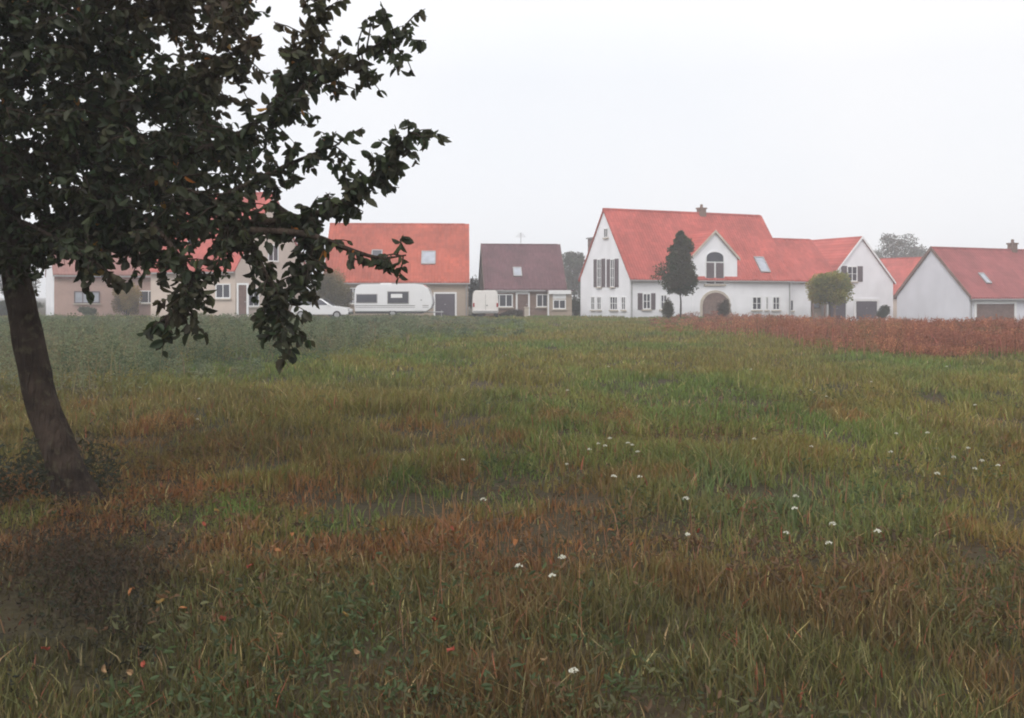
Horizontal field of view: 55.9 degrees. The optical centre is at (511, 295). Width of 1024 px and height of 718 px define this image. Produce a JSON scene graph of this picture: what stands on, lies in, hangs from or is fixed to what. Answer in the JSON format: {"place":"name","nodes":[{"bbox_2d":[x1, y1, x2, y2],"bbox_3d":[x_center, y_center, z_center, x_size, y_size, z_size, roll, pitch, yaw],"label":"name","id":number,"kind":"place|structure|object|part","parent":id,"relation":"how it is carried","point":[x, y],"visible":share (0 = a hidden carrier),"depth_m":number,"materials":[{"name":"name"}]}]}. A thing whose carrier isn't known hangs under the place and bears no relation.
{"place":"outdoors","nodes":[
{"label":"outdoors","id":0,"kind":"place"},
{"bbox_2d":[0,298,1023,717],"bbox_3d":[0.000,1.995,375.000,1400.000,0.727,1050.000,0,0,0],"label":"ground","id":1,"kind":"structure","parent":0,"point":[426,512],"depth_m":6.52,"materials":[{"name":"green plant"}]},
{"bbox_2d":[0,264,40,296],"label":"tree","id":2,"kind":"object","parent":1,"relation":"on","point":[33,283],"visible":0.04,"depth_m":120.18,"materials":[{"name":"grey plant"}]},
{"bbox_2d":[0,300,44,315],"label":"hedge","id":3,"kind":"object","parent":1,"relation":"on","point":[3,309],"visible":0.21,"depth_m":81.50,"materials":[{"name":"grey plant"}]},
{"bbox_2d":[0,418,165,509],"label":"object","id":4,"kind":"object","parent":1,"relation":"on","point":[28,460],"visible":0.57,"depth_m":8.28,"materials":[{"name":"green plant"}]},
{"bbox_2d":[77,306,96,315],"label":"green bush","id":5,"kind":"object","parent":1,"relation":"on","point":[83,310],"visible":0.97,"depth_m":74.81,"materials":[{"name":"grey plant"}]},
{"bbox_2d":[45,252,150,316],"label":"brick house","id":6,"kind":"structure","parent":1,"relation":"on","point":[65,295],"depth_m":77.50,"materials":[{"name":"tile"}]},
{"bbox_2d":[73,291,100,304],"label":"window","id":7,"kind":"structure","parent":6,"relation":"in","point":[79,297],"depth_m":76.97,"materials":[{"name":"grey glass"}]},
{"bbox_2d":[139,290,150,303],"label":"window","id":8,"kind":"structure","parent":6,"relation":"in","point":[146,298],"depth_m":79.38,"materials":[{"name":"white paint"}]},
{"bbox_2d":[111,283,142,315],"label":"yellow bush","id":9,"kind":"object","parent":1,"relation":"on","point":[128,303],"visible":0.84,"depth_m":77.19,"materials":[{"name":"grey plant"}]},
{"bbox_2d":[127,669,133,674],"bbox_3d":[-1.622,1.602,4.103,0.042,0.022,0.018,0,0,38],"label":"fallen leaf","id":10,"kind":"object","parent":1,"relation":"on","point":[130,672],"visible":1,"depth_m":4.11,"materials":[{"name":"beige plant"}]},
{"bbox_2d":[0,484,273,701],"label":"dark undergrowth","id":11,"kind":"object","parent":1,"relation":"on","point":[97,577],"visible":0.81,"depth_m":5.63,"materials":[{"name":"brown plant"}]},
{"bbox_2d":[101,664,106,672],"bbox_3d":[-1.751,1.602,4.136,0.023,0.036,0.021,-42,-32,6],"label":"fallen leaf","id":12,"kind":"object","parent":11,"relation":"on","point":[103,669],"visible":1,"depth_m":4.14,"materials":[{"name":"beige plant"}]},
{"bbox_2d":[0,0,451,509],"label":"fruit tree","id":13,"kind":"object","parent":1,"relation":"on","point":[96,133],"visible":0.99,"depth_m":6.87,"materials":[{"name":"green plant"}]},
{"bbox_2d":[149,190,306,317],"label":"tall house","id":14,"kind":"structure","parent":1,"relation":"on","point":[230,295],"depth_m":70.85,"materials":[{"name":"beige ceramic"}]},
{"bbox_2d":[215,284,231,299],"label":"window","id":15,"kind":"structure","parent":14,"relation":"in","point":[223,292],"depth_m":69.46,"materials":[{"name":"white paint"}]},
{"bbox_2d":[237,283,248,315],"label":"door","id":16,"kind":"structure","parent":14,"relation":"in","point":[242,293],"depth_m":68.81,"materials":[{"name":"brown wood"}]},
{"bbox_2d":[249,288,259,307],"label":"window","id":17,"kind":"structure","parent":14,"relation":"in","point":[251,305],"depth_m":70.96,"materials":[{"name":"white paint"}]},
{"bbox_2d":[267,244,279,262],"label":"window","id":18,"kind":"structure","parent":14,"relation":"in","point":[274,258],"depth_m":73.40,"materials":[{"name":"white paint"}]},
{"bbox_2d":[0,312,527,403],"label":"tall weeds","id":19,"kind":"object","parent":1,"relation":"on","point":[226,327],"visible":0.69,"depth_m":26.14,"materials":[{"name":"green plant"}]},
{"bbox_2d":[291,298,353,316],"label":"parked car","id":20,"kind":"object","parent":1,"relation":"on","point":[327,307],"visible":0.59,"depth_m":71.00,"materials":[{"name":"white paint"}]},
{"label":"side window","id":21,"kind":"part","parent":20,"relation":"part of","materials":[{"name":"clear glass"}]},
{"bbox_2d":[309,267,353,315],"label":"olive shrub","id":22,"kind":"object","parent":1,"relation":"on","point":[334,289],"visible":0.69,"depth_m":74.05,"materials":[{"name":"grey plant"}]},
{"bbox_2d":[323,223,469,315],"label":"garage house","id":23,"kind":"structure","parent":1,"relation":"on","point":[437,257],"depth_m":80.87,"materials":[{"name":"red tile"}]},
{"bbox_2d":[346,288,354,304],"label":"window","id":24,"kind":"structure","parent":23,"relation":"in","point":[352,289],"depth_m":79.09,"materials":[{"name":"white paint"}]},
{"bbox_2d":[434,292,456,315],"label":"garage door","id":25,"kind":"structure","parent":23,"relation":"in","point":[446,302],"depth_m":79.48,"materials":[{"name":"paint"}]},
{"bbox_2d":[354,283,442,315],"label":"caravan","id":26,"kind":"object","parent":1,"relation":"on","point":[387,298],"visible":0.8,"depth_m":73.50,"materials":[{"name":"white paint"}]},
{"bbox_2d":[356,294,376,302],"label":"window","id":27,"kind":"structure","parent":26,"relation":"in","point":[360,298],"depth_m":73.45,"materials":[{"name":"grey glass"}]},
{"bbox_2d":[387,291,408,303],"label":"window","id":28,"kind":"structure","parent":26,"relation":"in","point":[393,297],"depth_m":73.45,"materials":[{"name":"grey glass"}]},
{"bbox_2d":[415,288,422,309],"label":"door","id":29,"kind":"structure","parent":26,"relation":"in","point":[418,291],"depth_m":73.48,"materials":[{"name":"white paint"}]},
{"bbox_2d":[468,274,479,313],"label":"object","id":30,"kind":"object","parent":1,"relation":"on","point":[473,285],"visible":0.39,"depth_m":85.79,"materials":[{"name":"grey plant"}]},
{"bbox_2d":[472,290,497,317],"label":"parked van","id":31,"kind":"object","parent":1,"relation":"on","point":[484,301],"visible":0.91,"depth_m":74.00,"materials":[{"name":"white paint"}]},
{"bbox_2d":[499,309,523,316],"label":"brown hedge","id":32,"kind":"object","parent":1,"relation":"on","point":[515,312],"visible":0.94,"depth_m":75.31,"materials":[{"name":"grey plant"}]},
{"bbox_2d":[0,381,1023,717],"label":"meadow herbs","id":33,"kind":"object","parent":1,"relation":"on","point":[558,685],"visible":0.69,"depth_m":5.33,"materials":[{"name":"green plant"}]},
{"bbox_2d":[0,384,1023,647],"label":"seed stalks","id":34,"kind":"object","parent":1,"relation":"on","point":[556,512],"visible":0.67,"depth_m":6.92,"materials":[{"name":"brown plant"}]},
{"bbox_2d":[515,563,522,600],"bbox_3d":[0.033,1.553,5.072,0.041,0.293,0.037,0,0,-30],"label":"white flower","id":35,"kind":"object","parent":1,"relation":"on","point":[517,564],"visible":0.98,"depth_m":5.07,"materials":[{"name":"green plant"}]},
{"bbox_2d":[478,233,573,315],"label":"dark brick house","id":36,"kind":"structure","parent":1,"relation":"on","point":[532,277],"depth_m":82.11,"materials":[{"name":"brown tile"}]},
{"bbox_2d":[498,294,513,307],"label":"window","id":37,"kind":"structure","parent":36,"relation":"in","point":[504,300],"depth_m":81.14,"materials":[{"name":"grey glass"}]},
{"bbox_2d":[516,292,529,315],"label":"door","id":38,"kind":"structure","parent":36,"relation":"in","point":[522,299],"depth_m":81.28,"materials":[{"name":"brown wood"}]},
{"bbox_2d":[535,294,546,307],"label":"window","id":39,"kind":"structure","parent":36,"relation":"in","point":[541,299],"depth_m":81.46,"materials":[{"name":"white paint"}]},
{"bbox_2d":[552,299,566,309],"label":"window","id":40,"kind":"structure","parent":36,"relation":"in","point":[558,304],"depth_m":80.20,"materials":[{"name":"white paint"}]},
{"bbox_2d":[524,307,528,316],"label":"gate pier","id":41,"kind":"structure","parent":1,"relation":"on","point":[526,311],"depth_m":75.83,"materials":[{"name":"stone"}]},
{"bbox_2d":[548,573,555,608],"bbox_3d":[0.202,1.550,4.871,0.042,0.299,0.038,0,0,27],"label":"white flower","id":42,"kind":"object","parent":1,"relation":"on","point":[552,586],"visible":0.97,"depth_m":4.87,"materials":[{"name":"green plant"}]},
{"bbox_2d":[558,555,565,576],"bbox_3d":[0.267,1.537,5.109,0.044,0.332,0.048,0,0,39],"label":"white flower","id":43,"kind":"object","parent":1,"relation":"on","point":[562,556],"visible":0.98,"depth_m":5.11,"materials":[{"name":"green plant"}]},
{"bbox_2d":[562,251,584,299],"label":"tree","id":44,"kind":"object","parent":1,"relation":"on","point":[573,261],"visible":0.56,"depth_m":129.16,"materials":[{"name":"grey plant"}]},
{"bbox_2d":[569,667,578,698],"bbox_3d":[0.236,1.562,3.680,0.042,0.288,0.038,0,0,-8],"label":"white flower","id":45,"kind":"object","parent":1,"relation":"on","point":[571,670],"visible":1,"depth_m":3.68,"materials":[{"name":"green plant"}]},
{"bbox_2d":[572,298,579,314],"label":"green hedge","id":46,"kind":"object","parent":1,"relation":"on","point":[575,307],"visible":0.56,"depth_m":83.61,"materials":[{"name":"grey plant"}]},
{"bbox_2d":[661,297,674,318],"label":"bush","id":47,"kind":"object","parent":1,"relation":"on","point":[668,310],"visible":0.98,"depth_m":68.84,"materials":[{"name":"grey plant"}]},
{"bbox_2d":[651,230,698,317],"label":"conical tree","id":48,"kind":"object","parent":1,"relation":"on","point":[679,278],"visible":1,"depth_m":67.38,"materials":[{"name":"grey plant"}]},
{"bbox_2d":[682,496,689,538],"bbox_3d":[1.208,1.561,6.695,0.049,0.340,0.045,0,0,23],"label":"white flower","id":49,"kind":"object","parent":1,"relation":"on","point":[687,498],"visible":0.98,"depth_m":6.69,"materials":[{"name":"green plant"}]},
{"bbox_2d":[716,298,731,316],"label":"bush","id":50,"kind":"object","parent":1,"relation":"on","point":[723,308],"visible":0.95,"depth_m":72.33,"materials":[{"name":"grey plant"}]},
{"bbox_2d":[578,204,895,319],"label":"white house","id":51,"kind":"structure","parent":1,"relation":"on","point":[745,263],"depth_m":78.38,"materials":[{"name":"red ceramic"}]},
{"bbox_2d":[590,297,595,310],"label":"window","id":52,"kind":"structure","parent":51,"relation":"in","point":[592,298],"depth_m":78.17,"materials":[{"name":"white paint"}]},
{"bbox_2d":[596,259,601,287],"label":"window","id":53,"kind":"structure","parent":51,"relation":"in","point":[598,260],"depth_m":77.29,"materials":[{"name":"grey glass"}]},
{"bbox_2d":[596,297,601,310],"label":"window","id":54,"kind":"structure","parent":51,"relation":"in","point":[599,299],"depth_m":77.29,"materials":[{"name":"white paint"}]},
{"bbox_2d":[602,228,608,238],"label":"window","id":55,"kind":"structure","parent":51,"relation":"in","point":[605,229],"depth_m":76.30,"materials":[{"name":"grey glass"}]},
{"bbox_2d":[609,259,614,287],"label":"window","id":56,"kind":"structure","parent":51,"relation":"in","point":[611,260],"depth_m":75.41,"materials":[{"name":"grey glass"}]},
{"bbox_2d":[609,297,617,310],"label":"window","id":57,"kind":"structure","parent":51,"relation":"in","point":[613,300],"depth_m":75.19,"materials":[{"name":"white paint"}]},
{"bbox_2d":[620,297,626,310],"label":"window","id":58,"kind":"structure","parent":51,"relation":"in","point":[623,299],"depth_m":73.92,"materials":[{"name":"white paint"}]},
{"bbox_2d":[642,293,651,310],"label":"window","id":59,"kind":"structure","parent":51,"relation":"in","point":[646,296],"depth_m":73.77,"materials":[{"name":"white paint"}]},
{"bbox_2d":[659,294,666,310],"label":"window","id":60,"kind":"structure","parent":51,"relation":"in","point":[663,297],"depth_m":74.41,"materials":[{"name":"white paint"}]},
{"bbox_2d":[704,251,725,285],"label":"arched window","id":61,"kind":"structure","parent":51,"relation":"in","point":[714,260],"depth_m":76.37,"materials":[{"name":"grey glass"}]},
{"bbox_2d":[700,290,730,316],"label":"arched doorway","id":62,"kind":"structure","parent":51,"relation":"in","point":[708,303],"depth_m":76.19,"materials":[{"name":"wood"}]},
{"bbox_2d":[751,297,762,310],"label":"window","id":63,"kind":"structure","parent":51,"relation":"in","point":[756,301],"depth_m":78.22,"materials":[{"name":"white paint"}]},
{"bbox_2d":[765,297,769,310],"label":"window","id":64,"kind":"structure","parent":51,"relation":"in","point":[766,298],"depth_m":78.65,"materials":[{"name":"white paint"}]},
{"bbox_2d":[771,297,780,310],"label":"window","id":65,"kind":"structure","parent":51,"relation":"in","point":[775,300],"depth_m":79.07,"materials":[{"name":"white paint"}]},
{"bbox_2d":[791,300,794,311],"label":"window","id":66,"kind":"structure","parent":51,"relation":"in","point":[792,301],"depth_m":80.26,"materials":[{"name":"white paint"}]},
{"bbox_2d":[811,301,820,309],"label":"window","id":67,"kind":"structure","parent":51,"relation":"in","point":[816,307],"depth_m":83.74,"materials":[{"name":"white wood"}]},
{"bbox_2d":[827,298,846,319],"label":"garage door","id":68,"kind":"structure","parent":51,"relation":"in","point":[841,310],"depth_m":83.72,"materials":[{"name":"paint"}]},
{"bbox_2d":[847,266,858,282],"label":"window","id":69,"kind":"structure","parent":51,"relation":"in","point":[852,270],"depth_m":84.34,"materials":[{"name":"white paint"}]},
{"bbox_2d":[854,299,878,318],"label":"garage door","id":70,"kind":"structure","parent":51,"relation":"in","point":[862,307],"depth_m":84.95,"materials":[{"name":"paint"}]},
{"bbox_2d":[805,269,855,317],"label":"round headed tree","id":71,"kind":"object","parent":1,"relation":"on","point":[834,287],"visible":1,"depth_m":74.24,"materials":[{"name":"green plant"}]},
{"bbox_2d":[648,310,1023,356],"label":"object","id":72,"kind":"object","parent":1,"relation":"on","point":[920,342],"visible":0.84,"depth_m":33.44,"materials":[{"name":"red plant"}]},
{"bbox_2d":[664,312,1023,357],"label":"dock stalks","id":73,"kind":"object","parent":1,"relation":"on","point":[843,336],"visible":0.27,"depth_m":32.42,"materials":[{"name":"brown plant"}]},
{"bbox_2d":[874,528,880,570],"bbox_3d":[2.199,1.563,5.793,0.042,0.331,0.046,0,0,-7],"label":"white flower","id":74,"kind":"object","parent":1,"relation":"on","point":[879,530],"visible":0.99,"depth_m":5.79,"materials":[{"name":"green plant"}]},
{"bbox_2d":[876,305,890,319],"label":"dark corner bush","id":75,"kind":"object","parent":1,"relation":"on","point":[883,311],"visible":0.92,"depth_m":81.85,"materials":[{"name":"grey plant"}]},
{"bbox_2d":[875,233,920,257],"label":"tree","id":76,"kind":"object","parent":1,"relation":"on","point":[896,246],"visible":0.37,"depth_m":149.15,"materials":[{"name":"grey plant"}]},
{"bbox_2d":[879,257,921,318],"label":"back house","id":77,"kind":"structure","parent":1,"relation":"on","point":[900,269],"depth_m":100.12,"materials":[{"name":"red tile"}]},
{"bbox_2d":[906,244,926,256],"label":"tree","id":78,"kind":"object","parent":1,"relation":"on","point":[919,252],"visible":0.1,"depth_m":164.52,"materials":[{"name":"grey plant"}]},
{"bbox_2d":[893,239,1023,322],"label":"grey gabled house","id":79,"kind":"structure","parent":1,"relation":"on","point":[947,283],"depth_m":73.67,"materials":[{"name":"tile"}]},
{"bbox_2d":[974,301,1016,321],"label":"garage door","id":80,"kind":"structure","parent":79,"relation":"in","point":[988,308],"depth_m":72.01,"materials":[{"name":"brown wood"}]},
{"bbox_2d":[0,0,1023,297],"label":"sky","id":81,"kind":"structure","parent":0,"point":[816,119],"materials":[{"name":"white"}]}
]}

